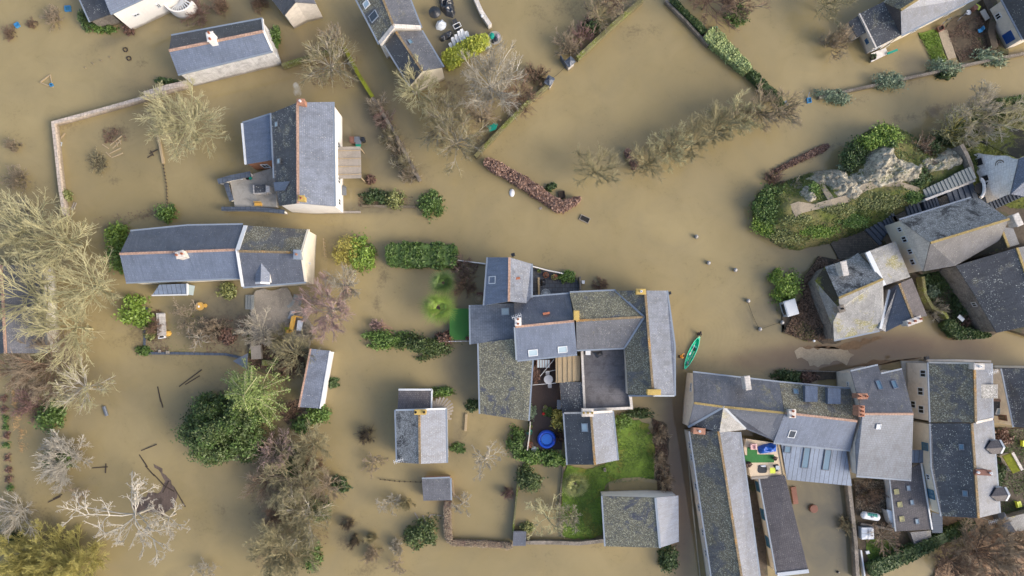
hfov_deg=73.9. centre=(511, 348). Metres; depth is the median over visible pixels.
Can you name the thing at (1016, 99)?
bush
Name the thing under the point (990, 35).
retaining wall
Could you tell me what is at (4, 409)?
shrub
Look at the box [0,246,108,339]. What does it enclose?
bare tree
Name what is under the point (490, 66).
bare tree
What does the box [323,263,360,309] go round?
bare tree
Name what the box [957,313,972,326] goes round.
bush
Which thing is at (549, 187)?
bush
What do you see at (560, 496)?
garden wall
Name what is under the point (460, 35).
folded chair
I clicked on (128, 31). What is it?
bush
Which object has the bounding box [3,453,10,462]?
shrub
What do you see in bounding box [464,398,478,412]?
bush
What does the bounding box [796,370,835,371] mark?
picket fence
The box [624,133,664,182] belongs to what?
bare tree
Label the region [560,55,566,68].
gate
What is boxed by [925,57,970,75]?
bush
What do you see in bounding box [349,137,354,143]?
storage box
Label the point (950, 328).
hedge
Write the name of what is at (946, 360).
road wall
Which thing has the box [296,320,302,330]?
tank
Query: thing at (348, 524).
bare tree
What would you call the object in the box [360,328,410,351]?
bush
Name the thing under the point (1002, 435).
bush
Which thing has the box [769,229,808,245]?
shrub
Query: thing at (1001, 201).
stone stairs
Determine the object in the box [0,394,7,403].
shrub
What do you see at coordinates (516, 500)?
garden wall
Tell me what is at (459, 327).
lawn
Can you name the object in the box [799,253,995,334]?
ground
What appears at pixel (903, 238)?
window
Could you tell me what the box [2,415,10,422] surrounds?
shrub
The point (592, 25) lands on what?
bush
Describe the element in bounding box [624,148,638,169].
hedge
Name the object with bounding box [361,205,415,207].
garden border
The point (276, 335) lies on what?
shrub
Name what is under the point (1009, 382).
house
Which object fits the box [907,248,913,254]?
window
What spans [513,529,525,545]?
shed
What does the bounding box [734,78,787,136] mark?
bare tree
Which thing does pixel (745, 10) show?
bare tree
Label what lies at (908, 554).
hedge
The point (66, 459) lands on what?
bush
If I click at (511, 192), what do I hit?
float
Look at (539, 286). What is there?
garden wall
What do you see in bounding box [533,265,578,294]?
patio
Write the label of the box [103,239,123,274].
bush
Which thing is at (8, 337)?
house
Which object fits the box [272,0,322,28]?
house
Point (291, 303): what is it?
curved step
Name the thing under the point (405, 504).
bare tree
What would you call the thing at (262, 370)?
ground
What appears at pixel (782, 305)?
window
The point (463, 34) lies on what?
folded chair
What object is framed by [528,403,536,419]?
shrub
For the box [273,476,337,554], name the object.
bare tree
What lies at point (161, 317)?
garden bench
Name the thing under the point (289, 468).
bush
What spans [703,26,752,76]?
hedge
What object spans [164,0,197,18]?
curved staircase
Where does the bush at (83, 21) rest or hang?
in the water
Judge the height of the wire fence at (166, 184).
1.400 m
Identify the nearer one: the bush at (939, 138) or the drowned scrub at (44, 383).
the bush at (939, 138)
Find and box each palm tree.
[418,291,456,324]
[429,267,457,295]
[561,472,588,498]
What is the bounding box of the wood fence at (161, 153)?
[155,125,164,163]
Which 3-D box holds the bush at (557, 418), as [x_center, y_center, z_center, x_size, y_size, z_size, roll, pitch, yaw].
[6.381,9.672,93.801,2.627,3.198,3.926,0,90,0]
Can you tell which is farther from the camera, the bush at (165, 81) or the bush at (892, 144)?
the bush at (165, 81)
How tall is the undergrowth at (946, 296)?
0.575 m
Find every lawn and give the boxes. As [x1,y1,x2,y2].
[450,308,470,339]
[561,414,654,539]
[866,539,894,559]
[918,29,945,63]
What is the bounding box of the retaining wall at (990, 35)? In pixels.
[979,0,997,49]
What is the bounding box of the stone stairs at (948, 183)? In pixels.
[922,175,957,198]
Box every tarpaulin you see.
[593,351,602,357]
[758,443,775,453]
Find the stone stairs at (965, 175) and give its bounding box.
[948,166,975,186]
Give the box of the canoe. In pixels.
[684,336,699,368]
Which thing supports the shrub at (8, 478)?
in the water
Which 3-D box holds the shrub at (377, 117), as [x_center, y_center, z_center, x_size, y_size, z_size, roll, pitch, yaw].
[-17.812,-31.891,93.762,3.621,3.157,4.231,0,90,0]
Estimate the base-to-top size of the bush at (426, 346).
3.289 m
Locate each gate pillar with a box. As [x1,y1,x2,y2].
[544,75,554,89]
[564,56,575,70]
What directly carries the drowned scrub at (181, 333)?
in the water
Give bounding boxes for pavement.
[830,231,883,259]
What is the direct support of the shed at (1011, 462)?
on the ground at (1013, 496)
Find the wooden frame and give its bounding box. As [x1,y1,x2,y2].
[39,74,52,87]
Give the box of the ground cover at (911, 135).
[751,96,1023,250]
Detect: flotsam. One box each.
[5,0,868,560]
[44,0,991,572]
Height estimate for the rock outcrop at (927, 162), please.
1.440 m
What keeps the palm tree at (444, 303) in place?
on the water
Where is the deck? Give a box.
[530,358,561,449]
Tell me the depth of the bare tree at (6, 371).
92.05 m
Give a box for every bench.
[156,313,166,335]
[253,201,261,205]
[980,9,989,20]
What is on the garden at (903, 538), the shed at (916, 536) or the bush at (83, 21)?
the shed at (916, 536)
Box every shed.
[298,349,333,408]
[422,476,451,500]
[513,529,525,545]
[905,530,930,544]
[992,512,1014,531]
[998,452,1023,472]
[1006,509,1023,530]
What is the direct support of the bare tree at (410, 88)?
on the water
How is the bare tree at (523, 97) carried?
in the water
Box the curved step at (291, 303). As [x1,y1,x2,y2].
[287,294,296,307]
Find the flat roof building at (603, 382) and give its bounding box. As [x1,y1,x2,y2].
[581,349,632,410]
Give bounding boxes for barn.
[754,475,808,575]
[939,247,1023,332]
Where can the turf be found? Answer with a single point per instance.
(752, 456)
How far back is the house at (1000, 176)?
88.91 m
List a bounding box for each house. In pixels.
[0,264,59,353]
[105,0,185,29]
[119,223,316,288]
[168,18,281,85]
[270,99,343,213]
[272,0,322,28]
[355,0,421,58]
[384,30,444,94]
[394,408,447,463]
[477,339,533,420]
[483,257,532,304]
[514,292,576,361]
[563,408,618,464]
[570,289,644,350]
[601,490,678,547]
[617,289,675,396]
[682,371,784,439]
[684,427,760,575]
[764,381,857,451]
[808,253,883,340]
[836,364,913,480]
[860,241,909,285]
[878,278,926,331]
[884,0,973,44]
[906,362,997,423]
[912,420,1009,517]
[958,227,1018,264]
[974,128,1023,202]
[990,0,1023,48]
[993,368,1023,427]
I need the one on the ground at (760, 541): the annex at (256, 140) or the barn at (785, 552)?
the barn at (785, 552)
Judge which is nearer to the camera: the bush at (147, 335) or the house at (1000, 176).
the house at (1000, 176)
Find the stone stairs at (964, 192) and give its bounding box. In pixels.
[941,183,977,204]
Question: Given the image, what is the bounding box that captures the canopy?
[234,353,247,367]
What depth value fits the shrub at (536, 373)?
93.82 m
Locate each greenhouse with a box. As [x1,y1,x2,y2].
[537,360,549,367]
[858,526,873,539]
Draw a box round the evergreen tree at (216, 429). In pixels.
[171,390,274,467]
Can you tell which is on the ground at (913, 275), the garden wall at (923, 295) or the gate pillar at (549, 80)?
the garden wall at (923, 295)
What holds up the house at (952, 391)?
on the ground at (903, 365)
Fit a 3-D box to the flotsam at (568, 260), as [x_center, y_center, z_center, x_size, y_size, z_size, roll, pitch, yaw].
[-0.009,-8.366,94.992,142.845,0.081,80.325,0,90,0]
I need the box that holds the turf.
[745,447,773,462]
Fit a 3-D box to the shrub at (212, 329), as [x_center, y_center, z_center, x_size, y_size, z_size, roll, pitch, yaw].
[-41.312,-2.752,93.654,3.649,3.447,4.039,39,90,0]
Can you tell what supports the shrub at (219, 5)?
on the water
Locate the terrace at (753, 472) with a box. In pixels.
[742,437,784,478]
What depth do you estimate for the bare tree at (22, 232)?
89.41 m
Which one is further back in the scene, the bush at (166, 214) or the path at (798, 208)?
the bush at (166, 214)
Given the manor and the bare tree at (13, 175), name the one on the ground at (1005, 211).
the manor
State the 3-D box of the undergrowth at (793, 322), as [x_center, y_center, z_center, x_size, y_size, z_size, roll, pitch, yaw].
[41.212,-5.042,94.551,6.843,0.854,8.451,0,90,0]
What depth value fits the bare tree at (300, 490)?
91.03 m
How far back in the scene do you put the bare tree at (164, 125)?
89.87 m
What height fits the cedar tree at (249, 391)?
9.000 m
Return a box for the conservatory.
[152,283,194,295]
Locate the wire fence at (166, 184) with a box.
[163,165,167,203]
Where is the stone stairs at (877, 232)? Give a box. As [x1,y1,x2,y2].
[865,222,887,244]
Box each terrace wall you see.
[217,171,253,185]
[221,207,287,214]
[224,183,233,201]
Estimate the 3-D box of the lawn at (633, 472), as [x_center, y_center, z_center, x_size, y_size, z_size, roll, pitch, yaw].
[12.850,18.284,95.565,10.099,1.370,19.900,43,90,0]
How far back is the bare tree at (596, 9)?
92.60 m
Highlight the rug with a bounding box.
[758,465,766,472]
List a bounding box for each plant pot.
[543,272,548,277]
[551,274,557,279]
[746,461,752,467]
[870,53,876,59]
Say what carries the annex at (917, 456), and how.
on the ground at (903, 365)
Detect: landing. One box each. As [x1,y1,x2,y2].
[891,210,907,222]
[937,195,949,205]
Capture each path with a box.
[790,182,919,216]
[820,183,833,199]
[938,30,955,59]
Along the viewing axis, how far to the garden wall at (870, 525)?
94.10 m
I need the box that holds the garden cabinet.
[286,315,302,333]
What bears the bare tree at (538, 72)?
in the water
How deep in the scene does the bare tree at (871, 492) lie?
93.91 m
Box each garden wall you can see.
[51,92,168,215]
[143,80,190,96]
[281,48,337,69]
[343,211,360,212]
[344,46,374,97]
[371,97,420,181]
[458,260,485,264]
[464,413,467,430]
[473,0,491,29]
[474,85,548,158]
[512,466,519,531]
[526,537,603,545]
[527,422,530,450]
[533,266,562,273]
[538,277,539,294]
[559,466,563,537]
[576,0,643,61]
[664,0,708,47]
[817,52,1023,99]
[844,485,859,575]
[858,549,865,575]
[859,522,893,530]
[916,276,948,319]
[918,179,974,202]
[952,144,975,175]
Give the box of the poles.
[452,480,454,503]
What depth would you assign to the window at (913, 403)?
93.33 m
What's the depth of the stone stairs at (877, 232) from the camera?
94.25 m
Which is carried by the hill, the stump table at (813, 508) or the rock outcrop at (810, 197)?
the rock outcrop at (810, 197)
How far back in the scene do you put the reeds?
93.89 m
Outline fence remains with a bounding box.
[139,444,185,506]
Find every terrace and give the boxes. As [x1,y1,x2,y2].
[230,168,278,207]
[250,287,314,352]
[742,437,784,478]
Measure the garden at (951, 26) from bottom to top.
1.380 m
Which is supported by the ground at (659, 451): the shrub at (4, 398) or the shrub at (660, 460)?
the shrub at (660, 460)
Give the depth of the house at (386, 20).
89.05 m
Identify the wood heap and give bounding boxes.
[102,135,122,157]
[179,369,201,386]
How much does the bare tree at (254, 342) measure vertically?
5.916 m
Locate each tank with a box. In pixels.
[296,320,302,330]
[860,511,879,520]
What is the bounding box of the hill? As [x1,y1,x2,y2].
[753,97,1023,249]
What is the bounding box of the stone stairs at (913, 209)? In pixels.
[905,202,921,216]
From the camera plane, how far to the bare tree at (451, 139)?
90.73 m
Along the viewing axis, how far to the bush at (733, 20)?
94.06 m
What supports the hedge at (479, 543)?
in the water
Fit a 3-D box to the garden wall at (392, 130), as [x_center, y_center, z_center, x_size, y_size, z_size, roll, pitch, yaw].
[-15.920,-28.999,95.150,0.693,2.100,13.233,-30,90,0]
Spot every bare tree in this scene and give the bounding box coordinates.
[0,186,69,266]
[0,192,98,278]
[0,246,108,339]
[0,353,37,391]
[0,491,39,542]
[0,518,66,575]
[1,25,17,42]
[1,138,22,151]
[1,164,31,192]
[4,326,78,410]
[10,290,105,370]
[14,199,33,213]
[17,520,109,575]
[25,18,41,28]
[29,237,121,325]
[32,429,93,494]
[39,4,64,32]
[44,353,119,415]
[55,471,173,565]
[63,484,90,501]
[85,146,108,177]
[131,74,229,162]
[147,497,190,544]
[168,297,208,333]
[186,326,212,351]
[190,557,221,575]
[232,307,282,348]
[238,460,283,505]
[242,511,323,575]
[246,428,293,471]
[257,435,329,527]
[267,329,320,380]
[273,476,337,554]
[282,420,333,469]
[289,271,357,344]
[295,30,359,92]
[306,466,346,503]
[317,21,346,55]
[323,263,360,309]
[339,517,353,531]
[345,533,363,551]
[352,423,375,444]
[359,545,382,563]
[361,451,387,479]
[363,533,377,545]
[374,493,400,515]
[386,556,405,575]
[388,538,404,557]
[393,54,439,118]
[394,496,416,512]
[413,82,474,152]
[429,106,490,177]
[449,493,471,517]
[455,96,500,132]
[457,36,527,120]
[472,439,505,481]
[500,486,515,500]
[502,69,543,120]
[522,60,550,87]
[524,492,573,538]
[555,503,580,534]
[568,142,623,188]
[582,0,624,32]
[600,0,631,14]
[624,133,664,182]
[645,119,694,173]
[664,115,720,162]
[686,98,745,148]
[688,0,740,32]
[705,88,765,137]
[722,0,769,23]
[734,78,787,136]
[758,85,806,129]
[813,0,858,35]
[819,22,856,62]
[852,478,888,512]
[866,518,900,556]
[905,133,946,171]
[925,296,949,321]
[928,102,988,151]
[931,545,977,575]
[945,78,1023,147]
[950,516,1022,575]
[982,92,1023,133]
[994,527,1023,575]
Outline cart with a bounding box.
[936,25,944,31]
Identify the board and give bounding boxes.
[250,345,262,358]
[262,360,277,365]
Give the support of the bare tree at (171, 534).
on the water
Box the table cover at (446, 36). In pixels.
[440,31,452,41]
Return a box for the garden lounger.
[452,18,460,32]
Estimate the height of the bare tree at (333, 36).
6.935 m
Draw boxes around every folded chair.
[457,30,462,41]
[460,29,465,38]
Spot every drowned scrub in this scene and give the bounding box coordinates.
[10,359,68,421]
[94,208,156,226]
[102,128,126,142]
[146,309,168,351]
[168,306,203,351]
[204,316,247,353]
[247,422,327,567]
[311,57,356,88]
[358,195,414,205]
[418,78,535,150]
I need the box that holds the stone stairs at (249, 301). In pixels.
[245,295,254,308]
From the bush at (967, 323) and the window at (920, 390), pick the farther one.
the bush at (967, 323)
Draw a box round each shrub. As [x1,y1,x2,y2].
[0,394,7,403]
[0,404,8,413]
[1,388,43,423]
[1,441,11,448]
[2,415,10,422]
[2,422,8,430]
[2,466,12,472]
[3,431,10,438]
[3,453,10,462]
[4,475,13,483]
[6,483,13,491]
[143,317,167,337]
[179,0,209,28]
[196,318,228,343]
[203,0,229,16]
[249,0,268,14]
[257,490,292,538]
[263,322,296,354]
[271,356,304,382]
[279,399,302,422]
[292,320,319,347]
[296,448,326,476]
[364,90,388,119]
[370,319,385,330]
[372,108,395,132]
[378,124,402,149]
[385,135,413,165]
[389,150,422,178]
[398,165,421,183]
[450,253,478,279]
[451,269,479,298]
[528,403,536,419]
[533,360,540,383]
[541,407,552,416]
[552,19,584,57]
[554,428,563,442]
[568,12,595,48]
[591,277,609,289]
[649,424,671,445]
[651,452,671,477]
[656,472,675,492]
[748,214,776,238]
[763,168,788,187]
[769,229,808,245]
[780,213,811,225]
[790,177,802,192]
[796,224,843,239]
[808,181,819,195]
[822,202,857,215]
[831,213,870,228]
[836,514,858,537]
[856,191,911,213]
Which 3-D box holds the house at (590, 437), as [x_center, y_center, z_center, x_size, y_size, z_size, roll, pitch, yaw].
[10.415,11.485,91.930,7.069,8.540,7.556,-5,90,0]
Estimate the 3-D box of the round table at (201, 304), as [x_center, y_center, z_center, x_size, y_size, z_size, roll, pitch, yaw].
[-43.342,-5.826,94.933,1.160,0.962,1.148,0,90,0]
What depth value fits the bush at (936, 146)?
91.53 m
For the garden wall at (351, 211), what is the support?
in the water
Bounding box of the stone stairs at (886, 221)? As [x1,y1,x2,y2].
[882,213,897,225]
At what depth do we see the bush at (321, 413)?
93.92 m
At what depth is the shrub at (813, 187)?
91.87 m
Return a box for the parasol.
[429,6,440,17]
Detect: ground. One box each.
[247,332,307,378]
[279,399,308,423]
[652,418,671,490]
[747,477,767,575]
[781,298,840,343]
[788,370,840,380]
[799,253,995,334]
[881,206,1023,335]
[900,361,927,419]
[934,515,1023,575]
[994,427,1023,513]
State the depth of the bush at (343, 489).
94.36 m
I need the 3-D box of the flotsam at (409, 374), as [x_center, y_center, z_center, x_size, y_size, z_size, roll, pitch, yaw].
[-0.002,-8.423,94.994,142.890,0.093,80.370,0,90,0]
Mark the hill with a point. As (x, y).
(941, 175)
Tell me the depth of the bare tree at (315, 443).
91.59 m
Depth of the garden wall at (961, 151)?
90.22 m
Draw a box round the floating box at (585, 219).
[579,214,590,223]
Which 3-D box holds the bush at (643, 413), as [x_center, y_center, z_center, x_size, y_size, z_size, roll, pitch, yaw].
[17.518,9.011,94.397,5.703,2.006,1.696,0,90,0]
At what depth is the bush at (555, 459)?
94.19 m
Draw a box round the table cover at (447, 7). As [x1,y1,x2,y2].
[439,0,454,17]
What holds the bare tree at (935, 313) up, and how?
on the ground at (913, 275)
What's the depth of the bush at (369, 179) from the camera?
94.59 m
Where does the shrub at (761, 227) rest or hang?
on the hill
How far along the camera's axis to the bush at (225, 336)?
94.59 m
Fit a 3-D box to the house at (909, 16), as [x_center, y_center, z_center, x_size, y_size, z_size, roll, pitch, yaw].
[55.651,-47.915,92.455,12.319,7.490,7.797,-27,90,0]
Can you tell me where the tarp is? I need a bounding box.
[487,123,497,131]
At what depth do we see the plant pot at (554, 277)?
94.05 m
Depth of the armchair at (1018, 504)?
94.08 m
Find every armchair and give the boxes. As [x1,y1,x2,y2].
[750,443,756,449]
[1014,501,1021,507]
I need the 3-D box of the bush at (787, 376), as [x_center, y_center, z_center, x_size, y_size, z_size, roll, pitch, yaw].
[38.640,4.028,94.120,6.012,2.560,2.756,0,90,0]
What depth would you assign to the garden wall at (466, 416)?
94.60 m
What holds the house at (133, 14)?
on the water
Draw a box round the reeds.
[10,390,29,452]
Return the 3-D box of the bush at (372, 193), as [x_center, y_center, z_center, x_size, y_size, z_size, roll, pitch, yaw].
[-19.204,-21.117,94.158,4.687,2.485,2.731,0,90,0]
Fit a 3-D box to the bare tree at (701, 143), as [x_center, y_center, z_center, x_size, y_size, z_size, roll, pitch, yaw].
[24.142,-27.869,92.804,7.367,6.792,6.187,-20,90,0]
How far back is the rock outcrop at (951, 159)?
91.00 m
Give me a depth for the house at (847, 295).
90.55 m
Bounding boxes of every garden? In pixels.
[853,479,977,575]
[944,0,1008,61]
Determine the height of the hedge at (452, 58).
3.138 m
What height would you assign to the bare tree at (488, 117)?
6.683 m
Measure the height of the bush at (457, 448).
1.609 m
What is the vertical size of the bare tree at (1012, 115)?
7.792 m
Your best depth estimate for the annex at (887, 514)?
93.28 m
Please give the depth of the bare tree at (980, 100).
89.35 m
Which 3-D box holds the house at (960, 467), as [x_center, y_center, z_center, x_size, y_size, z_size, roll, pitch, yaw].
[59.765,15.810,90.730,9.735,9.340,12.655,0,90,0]
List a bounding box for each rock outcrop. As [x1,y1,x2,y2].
[800,186,815,201]
[806,169,861,198]
[848,169,868,183]
[863,145,921,187]
[918,156,932,173]
[926,148,962,172]
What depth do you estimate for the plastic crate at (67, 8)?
94.83 m
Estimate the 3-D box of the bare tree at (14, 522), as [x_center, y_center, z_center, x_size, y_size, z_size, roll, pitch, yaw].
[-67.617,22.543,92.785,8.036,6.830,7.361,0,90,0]
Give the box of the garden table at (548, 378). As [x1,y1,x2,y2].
[544,375,552,382]
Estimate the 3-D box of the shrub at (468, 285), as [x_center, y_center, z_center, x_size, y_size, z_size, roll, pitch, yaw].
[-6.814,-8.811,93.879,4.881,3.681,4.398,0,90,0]
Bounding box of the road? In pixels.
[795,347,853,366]
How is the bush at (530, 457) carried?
in the water
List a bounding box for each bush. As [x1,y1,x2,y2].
[0,530,22,548]
[27,398,67,435]
[43,447,76,468]
[62,188,73,202]
[76,9,91,32]
[89,23,112,33]
[99,24,119,34]
[103,219,133,250]
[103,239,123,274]
[111,292,154,329]
[121,23,134,35]
[135,345,152,355]
[143,326,156,341]
[153,76,178,85]
[154,202,179,223]
[215,281,237,300]
[216,326,236,345]
[270,25,281,48]
[275,444,307,478]
[289,413,315,434]
[298,540,323,573]
[303,404,331,423]
[306,493,332,523]
[328,377,339,388]
[329,233,361,269]
[329,473,352,493]
[347,227,377,274]
[358,188,388,205]
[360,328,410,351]
[365,174,376,184]
[383,188,406,210]
[392,329,462,363]
[400,512,440,552]
[415,188,447,223]
[427,385,455,397]
[434,330,452,344]
[449,441,465,453]
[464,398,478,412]
[503,423,525,458]
[513,447,549,465]
[513,464,548,493]
[519,521,535,534]
[540,449,567,467]
[544,181,556,191]
[549,408,563,431]
[558,270,575,283]
[580,16,601,34]
[615,414,632,430]
[617,407,657,418]
[657,545,679,573]
[722,2,750,28]
[748,183,784,229]
[766,266,803,310]
[769,367,801,383]
[799,369,820,383]
[812,87,855,106]
[836,164,856,172]
[838,134,869,173]
[851,119,906,151]
[868,69,909,93]
[878,135,898,150]
[903,189,926,204]
[910,165,934,188]
[919,271,952,294]
[921,140,943,155]
[923,129,965,145]
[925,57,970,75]
[926,283,940,298]
[935,71,956,80]
[946,293,970,325]
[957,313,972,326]
[970,46,1010,68]
[990,94,1023,104]
[995,427,1014,446]
[997,454,1007,485]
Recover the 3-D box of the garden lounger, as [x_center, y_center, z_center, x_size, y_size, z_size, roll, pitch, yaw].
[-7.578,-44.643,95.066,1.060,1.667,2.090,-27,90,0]
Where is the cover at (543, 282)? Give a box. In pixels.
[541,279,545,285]
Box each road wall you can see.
[923,359,990,362]
[993,365,1023,367]
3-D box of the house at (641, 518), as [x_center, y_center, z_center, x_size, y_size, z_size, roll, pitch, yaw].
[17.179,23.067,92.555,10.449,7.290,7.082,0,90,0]
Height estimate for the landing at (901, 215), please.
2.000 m
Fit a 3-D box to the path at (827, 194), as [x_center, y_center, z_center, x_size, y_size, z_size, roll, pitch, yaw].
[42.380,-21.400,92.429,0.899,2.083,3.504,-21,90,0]
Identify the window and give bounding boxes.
[260,164,271,167]
[755,481,759,491]
[760,508,764,519]
[765,535,769,547]
[781,304,785,314]
[900,236,907,242]
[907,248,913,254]
[909,258,915,265]
[910,400,915,407]
[917,387,923,395]
[918,405,923,413]
[920,370,925,376]
[921,442,928,450]
[927,488,935,499]
[975,156,984,166]
[980,174,988,181]
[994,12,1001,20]
[998,414,1007,420]
[1002,30,1014,43]
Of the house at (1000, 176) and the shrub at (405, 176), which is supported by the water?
the shrub at (405, 176)
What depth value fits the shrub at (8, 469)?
94.75 m
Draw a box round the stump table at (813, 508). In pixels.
[809,504,817,512]
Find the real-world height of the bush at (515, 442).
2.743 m
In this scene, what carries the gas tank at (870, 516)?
on the garden at (903, 538)
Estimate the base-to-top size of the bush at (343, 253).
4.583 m
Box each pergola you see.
[338,146,365,182]
[555,356,579,382]
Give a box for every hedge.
[384,240,458,270]
[441,32,489,70]
[443,500,452,542]
[449,538,512,549]
[483,157,581,213]
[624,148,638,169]
[669,0,706,35]
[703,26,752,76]
[745,69,784,106]
[774,143,829,172]
[864,518,975,575]
[938,318,991,339]
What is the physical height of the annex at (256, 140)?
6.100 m
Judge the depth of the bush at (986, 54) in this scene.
94.11 m
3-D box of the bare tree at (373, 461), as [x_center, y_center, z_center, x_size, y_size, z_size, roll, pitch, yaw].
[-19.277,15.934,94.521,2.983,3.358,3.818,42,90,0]
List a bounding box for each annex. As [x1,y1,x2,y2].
[79,0,121,26]
[241,113,271,169]
[398,389,432,408]
[469,303,514,343]
[559,382,582,412]
[780,445,851,485]
[844,16,865,41]
[858,2,900,53]
[881,508,893,526]
[883,463,932,530]
[912,448,922,462]
[931,512,942,532]
[994,399,1000,415]
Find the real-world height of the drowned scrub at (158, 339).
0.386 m
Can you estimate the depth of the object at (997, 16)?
93.42 m
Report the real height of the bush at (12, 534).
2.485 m
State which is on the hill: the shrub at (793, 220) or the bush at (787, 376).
the shrub at (793, 220)
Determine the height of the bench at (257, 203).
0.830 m
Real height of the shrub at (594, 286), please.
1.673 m
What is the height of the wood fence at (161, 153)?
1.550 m
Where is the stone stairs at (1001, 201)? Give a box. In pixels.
[977,194,1021,208]
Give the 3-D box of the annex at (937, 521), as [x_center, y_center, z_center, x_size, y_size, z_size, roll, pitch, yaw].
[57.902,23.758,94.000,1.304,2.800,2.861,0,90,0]
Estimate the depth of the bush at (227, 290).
94.36 m
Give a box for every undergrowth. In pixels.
[248,336,306,368]
[653,418,670,490]
[784,289,828,341]
[791,321,817,341]
[798,256,839,295]
[855,481,886,512]
[928,275,973,327]
[933,529,1023,575]
[946,14,1001,61]
[996,429,1023,513]
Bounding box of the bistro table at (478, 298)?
[475,294,482,303]
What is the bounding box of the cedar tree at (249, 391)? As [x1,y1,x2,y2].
[220,355,290,429]
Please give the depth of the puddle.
94.86 m
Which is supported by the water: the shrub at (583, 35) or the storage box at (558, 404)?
the shrub at (583, 35)
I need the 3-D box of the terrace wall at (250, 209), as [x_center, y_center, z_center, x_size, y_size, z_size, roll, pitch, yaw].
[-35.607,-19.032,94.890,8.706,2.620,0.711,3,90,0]
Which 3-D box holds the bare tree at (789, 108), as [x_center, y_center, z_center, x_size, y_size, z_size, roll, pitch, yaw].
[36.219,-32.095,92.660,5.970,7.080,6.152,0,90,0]
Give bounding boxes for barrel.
[102,406,108,415]
[970,5,977,11]
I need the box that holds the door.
[790,486,798,503]
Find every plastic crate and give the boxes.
[14,22,20,27]
[64,5,71,11]
[558,190,565,198]
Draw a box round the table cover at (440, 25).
[436,20,445,30]
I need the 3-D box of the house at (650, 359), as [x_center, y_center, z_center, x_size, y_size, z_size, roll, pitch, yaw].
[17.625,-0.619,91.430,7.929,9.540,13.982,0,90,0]
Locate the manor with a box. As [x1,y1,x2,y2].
[885,197,1023,272]
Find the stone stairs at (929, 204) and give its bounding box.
[920,197,939,212]
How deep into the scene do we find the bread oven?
93.14 m
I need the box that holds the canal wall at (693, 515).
[687,451,700,575]
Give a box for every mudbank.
[133,464,176,516]
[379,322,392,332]
[803,336,881,349]
[848,357,920,368]
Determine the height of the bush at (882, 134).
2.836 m
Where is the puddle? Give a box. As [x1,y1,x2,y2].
[608,477,656,490]
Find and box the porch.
[870,48,887,62]
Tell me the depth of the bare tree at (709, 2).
91.30 m
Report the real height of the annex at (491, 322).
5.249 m
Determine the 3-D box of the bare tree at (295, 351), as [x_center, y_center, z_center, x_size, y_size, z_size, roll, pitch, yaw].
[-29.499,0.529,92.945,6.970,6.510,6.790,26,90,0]
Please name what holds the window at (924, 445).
in the house at (960, 467)
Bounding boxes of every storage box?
[342,185,345,194]
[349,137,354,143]
[354,137,360,143]
[557,400,560,408]
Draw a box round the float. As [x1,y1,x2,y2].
[509,189,514,196]
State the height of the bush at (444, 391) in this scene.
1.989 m
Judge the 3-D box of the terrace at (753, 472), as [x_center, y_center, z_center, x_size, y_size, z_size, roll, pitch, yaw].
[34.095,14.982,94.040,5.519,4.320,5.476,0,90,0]
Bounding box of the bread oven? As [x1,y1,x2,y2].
[253,184,272,194]
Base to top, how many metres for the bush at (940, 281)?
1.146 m
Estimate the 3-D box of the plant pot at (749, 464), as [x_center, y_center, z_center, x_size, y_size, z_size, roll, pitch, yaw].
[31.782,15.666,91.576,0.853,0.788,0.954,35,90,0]
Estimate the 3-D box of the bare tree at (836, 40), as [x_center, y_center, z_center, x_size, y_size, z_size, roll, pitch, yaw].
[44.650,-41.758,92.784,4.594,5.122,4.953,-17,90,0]
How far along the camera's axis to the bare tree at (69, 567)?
92.12 m
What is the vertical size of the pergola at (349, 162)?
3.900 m
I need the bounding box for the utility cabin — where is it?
[779,298,798,316]
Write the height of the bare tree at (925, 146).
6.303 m
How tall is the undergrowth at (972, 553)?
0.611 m
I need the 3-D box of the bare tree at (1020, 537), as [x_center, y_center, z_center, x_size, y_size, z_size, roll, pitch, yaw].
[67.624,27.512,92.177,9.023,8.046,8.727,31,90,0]
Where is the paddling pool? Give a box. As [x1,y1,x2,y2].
[537,430,555,447]
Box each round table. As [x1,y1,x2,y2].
[196,302,203,309]
[488,31,500,44]
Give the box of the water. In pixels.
[0,0,1023,575]
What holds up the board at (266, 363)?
on the undergrowth at (272, 355)
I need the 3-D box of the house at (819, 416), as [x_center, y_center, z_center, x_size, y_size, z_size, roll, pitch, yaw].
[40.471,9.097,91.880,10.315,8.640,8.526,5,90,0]

